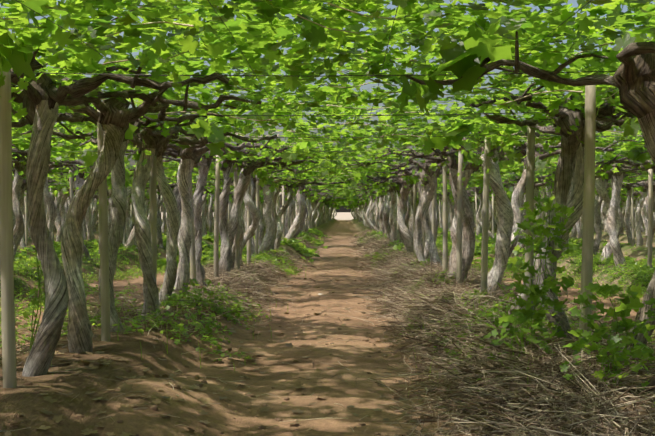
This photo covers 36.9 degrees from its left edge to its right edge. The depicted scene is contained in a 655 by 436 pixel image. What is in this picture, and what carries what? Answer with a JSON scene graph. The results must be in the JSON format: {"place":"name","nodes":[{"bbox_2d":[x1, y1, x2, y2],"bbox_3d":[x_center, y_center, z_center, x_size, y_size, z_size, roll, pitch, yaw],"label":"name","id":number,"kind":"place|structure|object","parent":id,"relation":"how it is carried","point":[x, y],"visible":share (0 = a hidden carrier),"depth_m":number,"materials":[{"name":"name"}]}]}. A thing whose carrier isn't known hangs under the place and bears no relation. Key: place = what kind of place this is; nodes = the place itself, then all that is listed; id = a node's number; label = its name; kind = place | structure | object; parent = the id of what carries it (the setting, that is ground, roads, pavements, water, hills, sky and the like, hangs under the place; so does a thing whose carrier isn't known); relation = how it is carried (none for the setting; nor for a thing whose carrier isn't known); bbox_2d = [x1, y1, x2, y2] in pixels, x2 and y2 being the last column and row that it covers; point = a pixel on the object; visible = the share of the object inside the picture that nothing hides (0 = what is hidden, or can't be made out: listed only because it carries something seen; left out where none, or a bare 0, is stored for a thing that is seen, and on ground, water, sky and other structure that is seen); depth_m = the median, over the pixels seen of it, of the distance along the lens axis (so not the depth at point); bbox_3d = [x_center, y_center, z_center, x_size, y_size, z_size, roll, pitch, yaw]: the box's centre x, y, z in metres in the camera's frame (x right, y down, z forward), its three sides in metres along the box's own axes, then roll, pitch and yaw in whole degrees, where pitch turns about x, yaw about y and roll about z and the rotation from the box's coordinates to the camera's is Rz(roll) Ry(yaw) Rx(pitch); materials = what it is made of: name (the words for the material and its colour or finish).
{"place":"outdoors","nodes":[
{"label":"outdoors","id":0,"kind":"place"},
{"bbox_2d":[0,0,642,183],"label":"vine shoots","id":1,"kind":"object","parent":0,"point":[338,87],"visible":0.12,"depth_m":8.30,"materials":[{"name":"plant"}]},
{"bbox_2d":[11,0,635,196],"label":"trellis wires","id":2,"kind":"object","parent":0,"point":[319,115],"visible":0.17,"depth_m":8.55,"materials":[{"name":"grey metal"}]},
{"bbox_2d":[0,212,654,435],"bbox_3d":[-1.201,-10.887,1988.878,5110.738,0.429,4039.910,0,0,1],"label":"ground","id":3,"kind":"structure","parent":0,"point":[341,228],"depth_m":8.48,"materials":[{"name":"soil"}]},
{"bbox_2d":[0,249,650,435],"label":"track stones","id":4,"kind":"object","parent":3,"relation":"on","point":[37,392],"visible":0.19,"depth_m":7.09,"materials":[{"name":"brown stone"}]},
{"bbox_2d":[0,69,653,387],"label":"wooden posts","id":5,"kind":"object","parent":3,"relation":"on","point":[8,335],"visible":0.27,"depth_m":9.56,"materials":[{"name":"grey wood"}]},
{"bbox_2d":[0,0,654,206],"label":"vine leaves","id":6,"kind":"object","parent":5,"relation":"on","point":[464,59],"visible":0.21,"depth_m":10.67,"materials":[{"name":"green plant"}]},
{"bbox_2d":[12,69,654,198],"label":"canopy leaves","id":7,"kind":"object","parent":6,"relation":"on","point":[313,152],"visible":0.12,"depth_m":19.15,"materials":[{"name":"green plant"}]},
{"bbox_2d":[0,31,654,376],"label":"vine trunks","id":8,"kind":"object","parent":3,"relation":"on","point":[631,79],"visible":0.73,"depth_m":9.34,"materials":[{"name":"brown plant"}]},
{"bbox_2d":[0,229,654,435],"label":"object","id":9,"kind":"object","parent":3,"relation":"on","point":[542,411],"visible":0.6,"depth_m":7.78,"materials":[{"name":"brown plant"}]},
{"bbox_2d":[0,196,654,423],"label":"undergrowth weeds","id":10,"kind":"object","parent":3,"relation":"on","point":[627,302],"visible":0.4,"depth_m":8.80,"materials":[{"name":"green plant"}]},
{"bbox_2d":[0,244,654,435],"bbox_3d":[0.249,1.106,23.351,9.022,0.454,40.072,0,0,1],"label":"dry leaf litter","id":11,"kind":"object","parent":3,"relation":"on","point":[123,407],"visible":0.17,"depth_m":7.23,"materials":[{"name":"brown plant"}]},
{"bbox_2d":[12,174,654,254],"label":"distant vine trunks","id":12,"kind":"object","parent":3,"relation":"on","point":[362,212],"visible":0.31,"depth_m":36.38,"materials":[{"name":"grey plant"}]},
{"bbox_2d":[54,188,634,210],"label":"distant canopy leaves","id":13,"kind":"object","parent":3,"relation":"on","point":[341,202],"visible":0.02,"depth_m":71.20,"materials":[{"name":"green plant"}]},
{"bbox_2d":[0,0,654,211],"label":"sky","id":14,"kind":"structure","parent":0,"point":[367,87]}
]}

